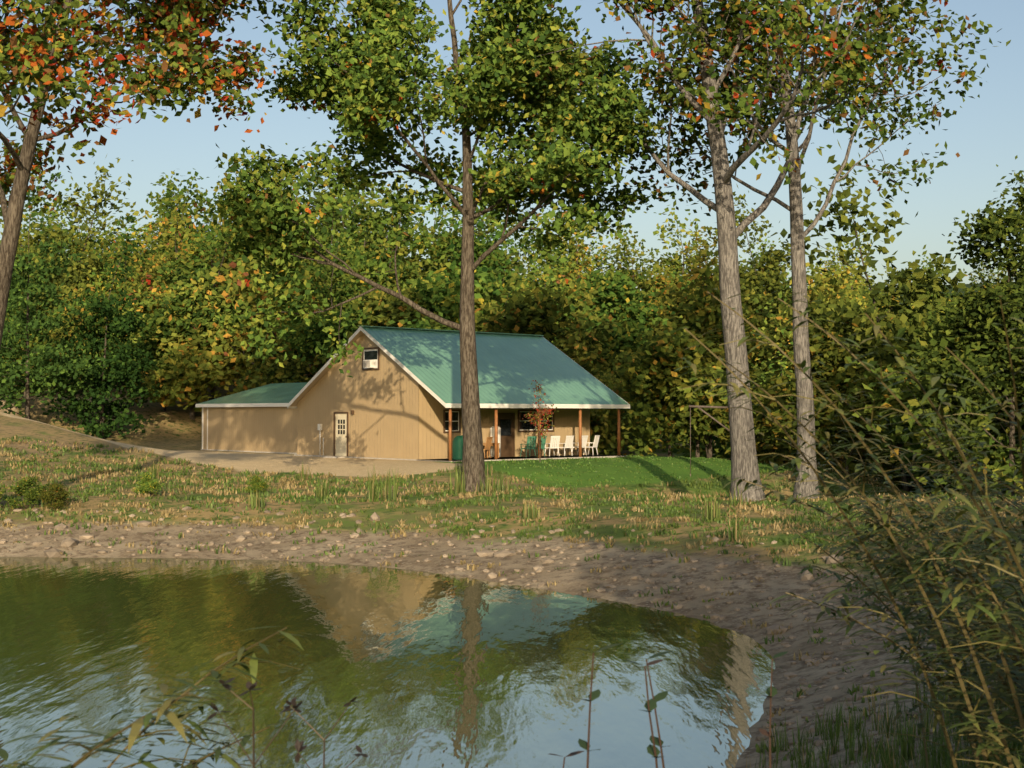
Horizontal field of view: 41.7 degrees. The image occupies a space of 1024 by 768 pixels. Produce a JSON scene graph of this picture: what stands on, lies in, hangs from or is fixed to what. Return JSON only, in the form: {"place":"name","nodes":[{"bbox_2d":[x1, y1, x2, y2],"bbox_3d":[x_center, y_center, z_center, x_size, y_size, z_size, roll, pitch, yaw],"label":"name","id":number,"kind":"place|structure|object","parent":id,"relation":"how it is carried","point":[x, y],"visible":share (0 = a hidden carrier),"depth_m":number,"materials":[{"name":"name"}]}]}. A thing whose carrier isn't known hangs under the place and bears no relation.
{"place":"outdoors","nodes":[
{"label":"outdoors","id":0,"kind":"place"},
{"bbox_2d":[0,557,774,767],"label":"pond water","id":1,"kind":"structure","parent":0,"point":[430,670],"depth_m":21.17,"materials":[{"name":"liquid"}]},
{"bbox_2d":[0,283,1023,767],"bbox_3d":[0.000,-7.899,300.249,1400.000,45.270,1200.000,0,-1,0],"label":"ground","id":2,"kind":"structure","parent":0,"point":[174,431],"depth_m":38.10,"materials":[{"name":"soil"}]},
{"bbox_2d":[0,207,51,393],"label":"cedar tree","id":3,"kind":"object","parent":2,"relation":"on","point":[15,352],"depth_m":92.76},
{"bbox_2d":[1,473,53,510],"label":"meadow shrub","id":4,"kind":"object","parent":2,"relation":"on","point":[23,486],"depth_m":43.12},
{"bbox_2d":[0,194,54,396],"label":"forest tree","id":5,"kind":"object","parent":2,"relation":"on","point":[27,218],"depth_m":130.68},
{"bbox_2d":[7,224,50,357],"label":"forest tree","id":6,"kind":"object","parent":2,"relation":"on","point":[25,249],"depth_m":124.94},
{"bbox_2d":[11,288,80,393],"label":"understory tree","id":7,"kind":"object","parent":2,"relation":"on","point":[33,341],"depth_m":118.67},
{"bbox_2d":[20,203,84,384],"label":"forest tree","id":8,"kind":"object","parent":2,"relation":"on","point":[53,215],"depth_m":142.58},
{"bbox_2d":[0,143,105,418],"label":"cedar tree","id":9,"kind":"object","parent":2,"relation":"on","point":[65,365],"depth_m":85.35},
{"bbox_2d":[36,481,75,511],"bbox_3d":[-14.570,3.607,42.846,1.298,1.001,1.318,0,-1,0],"label":"meadow shrub","id":10,"kind":"object","parent":2,"relation":"on","point":[54,490],"depth_m":42.79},
{"bbox_2d":[32,202,80,267],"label":"forest tree","id":11,"kind":"object","parent":2,"relation":"on","point":[55,223],"visible":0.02,"depth_m":146.07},
{"bbox_2d":[18,305,96,395],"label":"understory tree","id":12,"kind":"object","parent":2,"relation":"on","point":[45,388],"depth_m":117.95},
{"bbox_2d":[33,282,112,396],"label":"understory tree","id":13,"kind":"object","parent":2,"relation":"on","point":[53,333],"depth_m":107.47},
{"bbox_2d":[5,155,150,396],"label":"forest tree","id":14,"kind":"object","parent":2,"relation":"on","point":[74,276],"depth_m":121.04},
{"bbox_2d":[41,176,122,260],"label":"forest tree","id":15,"kind":"object","parent":2,"relation":"on","point":[68,207],"depth_m":166.74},
{"bbox_2d":[47,225,130,385],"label":"forest tree","id":16,"kind":"object","parent":2,"relation":"on","point":[91,240],"depth_m":127.37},
{"bbox_2d":[42,215,162,438],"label":"cedar tree","id":17,"kind":"object","parent":2,"relation":"on","point":[119,325],"depth_m":89.40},
{"bbox_2d":[77,215,136,378],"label":"forest tree","id":18,"kind":"object","parent":2,"relation":"on","point":[111,234],"depth_m":135.84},
{"bbox_2d":[80,261,135,394],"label":"forest tree","id":19,"kind":"object","parent":2,"relation":"on","point":[100,283],"depth_m":112.57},
{"bbox_2d":[62,234,169,396],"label":"forest tree","id":20,"kind":"object","parent":2,"relation":"on","point":[135,257],"depth_m":107.47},
{"bbox_2d":[90,288,168,397],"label":"understory tree","id":21,"kind":"object","parent":2,"relation":"on","point":[149,304],"depth_m":105.21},
{"bbox_2d":[109,221,160,267],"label":"forest tree","id":22,"kind":"object","parent":2,"relation":"on","point":[134,233],"depth_m":168.46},
{"bbox_2d":[0,0,290,348],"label":"oak tree","id":23,"kind":"object","parent":2,"relation":"on","point":[182,25],"depth_m":39.85,"materials":[{"name":"plant"}]},
{"bbox_2d":[130,472,163,495],"bbox_3d":[-12.623,3.522,46.432,1.147,0.986,1.195,0,-1,0],"label":"meadow shrub","id":24,"kind":"object","parent":2,"relation":"on","point":[147,483],"depth_m":46.37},
{"bbox_2d":[112,314,194,410],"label":"understory tree","id":25,"kind":"object","parent":2,"relation":"on","point":[155,324],"depth_m":97.33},
{"bbox_2d":[128,247,182,382],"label":"forest tree","id":26,"kind":"object","parent":2,"relation":"on","point":[155,264],"depth_m":118.47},
{"bbox_2d":[131,170,201,278],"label":"forest tree","id":27,"kind":"object","parent":2,"relation":"on","point":[152,197],"depth_m":141.75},
{"bbox_2d":[124,175,210,293],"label":"forest tree","id":28,"kind":"object","parent":2,"relation":"on","point":[154,243],"depth_m":134.96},
{"bbox_2d":[123,208,225,315],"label":"forest tree","id":29,"kind":"object","parent":2,"relation":"on","point":[151,274],"depth_m":113.79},
{"bbox_2d":[134,168,222,288],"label":"forest tree","id":30,"kind":"object","parent":2,"relation":"on","point":[180,197],"depth_m":127.87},
{"bbox_2d":[117,209,256,419],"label":"forest tree","id":31,"kind":"object","parent":2,"relation":"on","point":[184,278],"depth_m":98.19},
{"bbox_2d":[134,269,263,411],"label":"understory tree","id":32,"kind":"object","parent":2,"relation":"on","point":[191,383],"depth_m":95.89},
{"bbox_2d":[151,224,268,400],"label":"forest tree","id":33,"kind":"object","parent":2,"relation":"on","point":[199,235],"depth_m":105.13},
{"bbox_2d":[185,174,238,266],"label":"forest tree","id":34,"kind":"object","parent":2,"relation":"on","point":[206,212],"depth_m":160.39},
{"bbox_2d":[163,155,264,391],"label":"forest tree","id":35,"kind":"object","parent":2,"relation":"on","point":[222,220],"depth_m":111.02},
{"bbox_2d":[243,474,270,492],"bbox_3d":[-9.108,3.628,47.930,1.004,0.862,0.912,0,-1,0],"label":"meadow shrub","id":36,"kind":"object","parent":2,"relation":"on","point":[255,485],"depth_m":47.90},
{"bbox_2d":[165,182,361,375],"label":"forest tree","id":37,"kind":"object","parent":2,"relation":"on","point":[240,286],"depth_m":93.83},
{"bbox_2d":[233,335,319,391],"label":"understory tree","id":38,"kind":"object","parent":2,"relation":"on","point":[289,365],"visible":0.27,"depth_m":88.07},
{"bbox_2d":[225,172,363,377],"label":"forest tree","id":39,"kind":"object","parent":2,"relation":"on","point":[312,207],"depth_m":103.23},
{"bbox_2d":[280,189,327,355],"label":"forest tree","id":40,"kind":"object","parent":2,"relation":"on","point":[308,261],"depth_m":126.44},
{"bbox_2d":[249,227,382,381],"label":"forest tree","id":41,"kind":"object","parent":2,"relation":"on","point":[300,344],"depth_m":88.83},
{"bbox_2d":[309,234,351,348],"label":"forest tree","id":42,"kind":"object","parent":2,"relation":"on","point":[340,246],"depth_m":112.57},
{"bbox_2d":[303,178,392,272],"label":"forest tree","id":43,"kind":"object","parent":2,"relation":"on","point":[347,204],"depth_m":130.71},
{"bbox_2d":[304,176,404,292],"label":"forest tree","id":44,"kind":"object","parent":2,"relation":"on","point":[357,239],"depth_m":120.04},
{"bbox_2d":[313,159,399,250],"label":"forest tree","id":45,"kind":"object","parent":2,"relation":"on","point":[344,194],"depth_m":158.02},
{"bbox_2d":[306,281,446,373],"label":"understory tree","id":46,"kind":"object","parent":2,"relation":"on","point":[390,308],"visible":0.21,"depth_m":89.50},
{"bbox_2d":[341,183,428,325],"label":"forest tree","id":47,"kind":"object","parent":2,"relation":"on","point":[404,277],"depth_m":100.93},
{"bbox_2d":[335,169,444,325],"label":"forest tree","id":48,"kind":"object","parent":2,"relation":"on","point":[426,266],"depth_m":107.65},
{"bbox_2d":[195,326,629,461],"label":"cabin","id":49,"kind":"object","parent":2,"relation":"on","point":[396,395],"visible":0.85,"depth_m":66.99,"materials":[{"name":"beige"}]},
{"bbox_2d":[452,435,462,459],"bbox_3d":[-2.305,2.955,62.690,0.624,1.130,1.004,-1,-2,40],"label":"covered grill","id":50,"kind":"object","parent":49,"relation":"on","point":[457,449],"visible":0.52,"depth_m":62.27,"materials":[{"name":"green"}]},
{"bbox_2d":[483,437,492,458],"bbox_3d":[-1.345,3.042,64.273,0.698,1.034,0.610,-1,-1,28],"label":"chair","id":51,"kind":"object","parent":49,"relation":"on","point":[488,443],"visible":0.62,"depth_m":64.14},
{"bbox_2d":[490,426,500,456],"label":"water heater","id":52,"kind":"object","parent":49,"relation":"on","point":[492,430],"visible":0.62,"depth_m":65.19,"materials":[{"name":"white"}]},
{"bbox_2d":[520,436,536,456],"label":"green chair","id":53,"kind":"object","parent":49,"relation":"on","point":[530,439],"visible":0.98,"depth_m":65.72,"materials":[{"name":"green plastic"}]},
{"bbox_2d":[545,436,559,456],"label":"white chair","id":54,"kind":"object","parent":49,"relation":"on","point":[553,443],"visible":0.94,"depth_m":66.99,"materials":[{"name":"white plastic"}]},
{"bbox_2d":[557,436,573,455],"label":"white chair","id":55,"kind":"object","parent":49,"relation":"on","point":[568,442],"visible":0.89,"depth_m":67.69,"materials":[{"name":"white plastic"}]},
{"bbox_2d":[571,435,587,455],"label":"white chair","id":56,"kind":"object","parent":49,"relation":"on","point":[584,439],"visible":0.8,"depth_m":68.40,"materials":[{"name":"white plastic"}]},
{"bbox_2d":[583,435,599,454],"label":"white chair","id":57,"kind":"object","parent":49,"relation":"on","point":[596,441],"visible":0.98,"depth_m":68.90,"materials":[{"name":"white plastic"}]},
{"bbox_2d":[396,270,452,324],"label":"understory tree","id":58,"kind":"object","parent":2,"relation":"on","point":[414,282],"depth_m":97.21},
{"bbox_2d":[186,0,666,491],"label":"oak tree","id":59,"kind":"object","parent":2,"relation":"on","point":[361,117],"depth_m":47.96,"materials":[{"name":"plant"}]},
{"bbox_2d":[404,181,460,273],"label":"forest tree","id":60,"kind":"object","parent":2,"relation":"on","point":[422,210],"depth_m":113.59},
{"bbox_2d":[388,259,513,331],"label":"understory tree","id":61,"kind":"object","parent":2,"relation":"on","point":[452,314],"depth_m":89.23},
{"bbox_2d":[406,179,528,323],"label":"forest tree","id":62,"kind":"object","parent":2,"relation":"on","point":[481,247],"depth_m":97.04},
{"bbox_2d":[414,159,540,302],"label":"forest tree","id":63,"kind":"object","parent":2,"relation":"on","point":[508,266],"depth_m":105.93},
{"bbox_2d":[475,302,511,332],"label":"understory tree","id":64,"kind":"object","parent":2,"relation":"on","point":[488,326],"depth_m":85.81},
{"bbox_2d":[458,203,531,301],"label":"forest tree","id":65,"kind":"object","parent":2,"relation":"on","point":[498,236],"depth_m":119.25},
{"bbox_2d":[451,214,538,283],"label":"forest tree","id":66,"kind":"object","parent":2,"relation":"on","point":[500,229],"depth_m":139.55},
{"bbox_2d":[457,264,539,331],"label":"forest tree","id":67,"kind":"object","parent":2,"relation":"on","point":[486,296],"depth_m":89.45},
{"bbox_2d":[0,506,1019,767],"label":"bank stones","id":68,"kind":"object","parent":2,"relation":"on","point":[72,542],"visible":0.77,"depth_m":29.74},
{"bbox_2d":[0,288,1023,767],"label":"willows and weeds","id":69,"kind":"object","parent":2,"relation":"on","point":[976,622],"visible":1,"depth_m":5.39,"materials":[{"name":"green plant"}]},
{"bbox_2d":[0,434,1023,760],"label":"meadow grass","id":70,"kind":"structure","parent":2,"relation":"on","point":[462,492],"depth_m":43.57,"materials":[{"name":"plant"}]},
{"bbox_2d":[417,408,622,461],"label":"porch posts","id":71,"kind":"object","parent":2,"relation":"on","point":[539,431],"visible":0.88,"depth_m":63.94,"materials":[{"name":"wood"}]},
{"bbox_2d":[509,219,569,287],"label":"forest tree","id":72,"kind":"object","parent":2,"relation":"on","point":[522,248],"depth_m":131.42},
{"bbox_2d":[524,380,558,461],"bbox_3d":[1.298,1.715,60.861,1.646,3.857,1.663,0,-1,0],"label":"sapling","id":73,"kind":"object","parent":2,"relation":"on","point":[544,413],"depth_m":60.80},
{"bbox_2d":[506,231,582,342],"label":"forest tree","id":74,"kind":"object","parent":2,"relation":"on","point":[526,285],"depth_m":104.39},
{"bbox_2d":[477,275,625,379],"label":"understory tree","id":75,"kind":"object","parent":2,"relation":"on","point":[538,316],"visible":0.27,"depth_m":81.55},
{"bbox_2d":[528,216,641,342],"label":"forest tree","id":76,"kind":"object","parent":2,"relation":"on","point":[567,280],"depth_m":112.90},
{"bbox_2d":[560,242,611,323],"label":"forest tree","id":77,"kind":"object","parent":2,"relation":"on","point":[589,268],"depth_m":118.12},
{"bbox_2d":[545,280,643,455],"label":"forest tree","id":78,"kind":"object","parent":2,"relation":"on","point":[604,438],"depth_m":81.94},
{"bbox_2d":[557,330,636,453],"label":"understory tree","id":79,"kind":"object","parent":2,"relation":"on","point":[602,379],"depth_m":79.98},
{"bbox_2d":[583,233,617,273],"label":"forest tree","id":80,"kind":"object","parent":2,"relation":"on","point":[606,256],"depth_m":165.48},
{"bbox_2d":[552,259,682,367],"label":"understory tree","id":81,"kind":"object","parent":2,"relation":"on","point":[611,294],"depth_m":101.58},
{"bbox_2d":[589,315,652,450],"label":"understory tree","id":82,"kind":"object","parent":2,"relation":"on","point":[626,338],"depth_m":87.84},
{"bbox_2d":[602,341,651,454],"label":"understory tree","id":83,"kind":"object","parent":2,"relation":"on","point":[617,361],"depth_m":85.53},
{"bbox_2d":[608,230,658,311],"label":"forest tree","id":84,"kind":"object","parent":2,"relation":"on","point":[628,253],"depth_m":128.67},
{"bbox_2d":[593,223,677,293],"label":"forest tree","id":85,"kind":"object","parent":2,"relation":"on","point":[633,262],"depth_m":134.73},
{"bbox_2d":[594,324,726,456],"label":"understory tree","id":86,"kind":"object","parent":2,"relation":"on","point":[644,427],"depth_m":71.40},
{"bbox_2d":[639,268,687,330],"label":"forest tree","id":87,"kind":"object","parent":2,"relation":"on","point":[661,280],"depth_m":115.47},
{"bbox_2d":[622,424,721,456],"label":"shrub","id":88,"kind":"object","parent":2,"relation":"on","point":[693,452],"depth_m":89.40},
{"bbox_2d":[638,274,708,354],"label":"understory tree","id":89,"kind":"object","parent":2,"relation":"on","point":[655,292],"visible":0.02,"depth_m":122.74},
{"bbox_2d":[637,204,716,299],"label":"forest tree","id":90,"kind":"object","parent":2,"relation":"on","point":[675,266],"depth_m":135.75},
{"bbox_2d":[659,236,712,280],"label":"forest tree","id":91,"kind":"object","parent":2,"relation":"on","point":[685,243],"depth_m":165.16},
{"bbox_2d":[640,274,765,379],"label":"understory tree","id":92,"kind":"object","parent":2,"relation":"on","point":[677,302],"visible":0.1,"depth_m":103.81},
{"bbox_2d":[622,248,791,463],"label":"forest tree","id":93,"kind":"object","parent":2,"relation":"on","point":[700,417],"depth_m":71.66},
{"bbox_2d":[649,224,764,335],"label":"forest tree","id":94,"kind":"object","parent":2,"relation":"on","point":[706,247],"depth_m":123.39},
{"bbox_2d":[660,268,756,365],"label":"forest tree","id":95,"kind":"object","parent":2,"relation":"on","point":[680,280],"depth_m":107.06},
{"bbox_2d":[689,405,729,475],"bbox_3d":[6.758,1.840,44.871,1.731,2.485,0.080,0,-1,-7],"label":"swing frame","id":96,"kind":"object","parent":2,"relation":"on","point":[702,410],"visible":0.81,"depth_m":44.82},
{"bbox_2d":[625,264,795,457],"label":"understory tree","id":97,"kind":"object","parent":2,"relation":"on","point":[695,351],"depth_m":71.71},
{"bbox_2d":[507,0,951,501],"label":"oak tree","id":98,"kind":"object","parent":2,"relation":"on","point":[840,77],"depth_m":44.49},
{"bbox_2d":[671,371,795,465],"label":"bush","id":99,"kind":"object","parent":2,"relation":"on","point":[719,447],"visible":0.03,"depth_m":78.66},
{"bbox_2d":[704,185,806,341],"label":"forest tree","id":100,"kind":"object","parent":2,"relation":"on","point":[771,282],"depth_m":120.74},
{"bbox_2d":[717,327,794,442],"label":"forest tree","id":101,"kind":"object","parent":2,"relation":"on","point":[780,363],"depth_m":98.98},
{"bbox_2d":[739,236,790,296],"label":"forest tree","id":102,"kind":"object","parent":2,"relation":"on","point":[751,265],"depth_m":147.79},
{"bbox_2d":[740,257,790,336],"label":"forest tree","id":103,"kind":"object","parent":2,"relation":"on","point":[766,288],"depth_m":125.80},
{"bbox_2d":[755,268,832,380],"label":"forest tree","id":104,"kind":"object","parent":2,"relation":"on","point":[771,301],"visible":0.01,"depth_m":117.35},
{"bbox_2d":[765,344,830,398],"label":"understory tree","id":105,"kind":"object","parent":2,"relation":"on","point":[791,371],"visible":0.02,"depth_m":111.20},
{"bbox_2d":[591,0,1010,498],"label":"oak tree","id":106,"kind":"object","parent":2,"relation":"on","point":[875,18],"depth_m":45.88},
{"bbox_2d":[748,260,859,368],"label":"understory tree","id":107,"kind":"object","parent":2,"relation":"on","point":[778,317],"visible":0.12,"depth_m":113.09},
{"bbox_2d":[726,275,926,494],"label":"forest tree","id":108,"kind":"object","parent":2,"relation":"on","point":[767,441],"depth_m":68.75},
{"bbox_2d":[755,314,901,479],"bbox_3d":[14.979,0.752,63.179,7.372,8.262,7.701,0,-1,0],"label":"understory tree","id":109,"kind":"object","parent":2,"relation":"on","point":[824,425],"depth_m":62.79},
{"bbox_2d":[806,245,867,312],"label":"forest tree","id":110,"kind":"object","parent":2,"relation":"on","point":[834,266],"depth_m":139.69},
{"bbox_2d":[816,260,870,329],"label":"forest tree","id":111,"kind":"object","parent":2,"relation":"on","point":[843,276],"visible":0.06,"depth_m":130.23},
{"bbox_2d":[819,226,899,311],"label":"forest tree","id":112,"kind":"object","parent":2,"relation":"on","point":[858,261],"depth_m":149.13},
{"bbox_2d":[762,142,976,495],"bbox_3d":[17.761,-1.831,64.020,11.674,20.602,11.561,0,-1,0],"label":"forest tree","id":113,"kind":"object","parent":2,"relation":"on","point":[917,286],"depth_m":63.74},
{"bbox_2d":[861,268,907,323],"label":"forest tree","id":114,"kind":"object","parent":2,"relation":"on","point":[882,292],"depth_m":141.13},
{"bbox_2d":[746,646,1023,767],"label":"bank grass","id":115,"kind":"structure","parent":2,"relation":"on","point":[888,756],"depth_m":13.32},
{"bbox_2d":[860,412,929,494],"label":"bush","id":116,"kind":"object","parent":2,"relation":"on","point":[883,466],"visible":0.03,"depth_m":67.99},
{"bbox_2d":[867,408,940,490],"bbox_3d":[20.713,3.005,63.640,7.572,7.306,7.531,0,-1,0],"label":"bush","id":117,"kind":"object","parent":2,"relation":"on","point":[898,472],"visible":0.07,"depth_m":63.19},
{"bbox_2d":[895,255,950,321],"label":"forest tree","id":118,"kind":"object","parent":2,"relation":"on","point":[929,293],"depth_m":146.68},
{"bbox_2d":[834,298,1023,499],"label":"bush","id":119,"kind":"object","parent":2,"relation":"on","point":[928,339],"depth_m":47.92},
{"bbox_2d":[911,442,1006,495],"bbox_3d":[20.342,2.802,54.918,7.936,11.356,8.505,0,-1,0],"label":"bush","id":120,"kind":"object","parent":2,"relation":"on","point":[931,482],"visible":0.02,"depth_m":56.32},
{"bbox_2d":[903,155,1023,495],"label":"tree","id":121,"kind":"object","parent":2,"relation":"on","point":[982,305],"depth_m":46.10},
{"bbox_2d":[949,260,1005,308],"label":"forest tree","id":122,"kind":"object","parent":2,"relation":"on","point":[980,274],"depth_m":158.29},
{"bbox_2d":[937,364,1023,496],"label":"bush","id":123,"kind":"object","parent":2,"relation":"on","point":[1005,441],"visible":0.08,"depth_m":48.76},
{"bbox_2d":[0,0,1023,290],"label":"sky","id":124,"kind":"structure","parent":0,"point":[987,131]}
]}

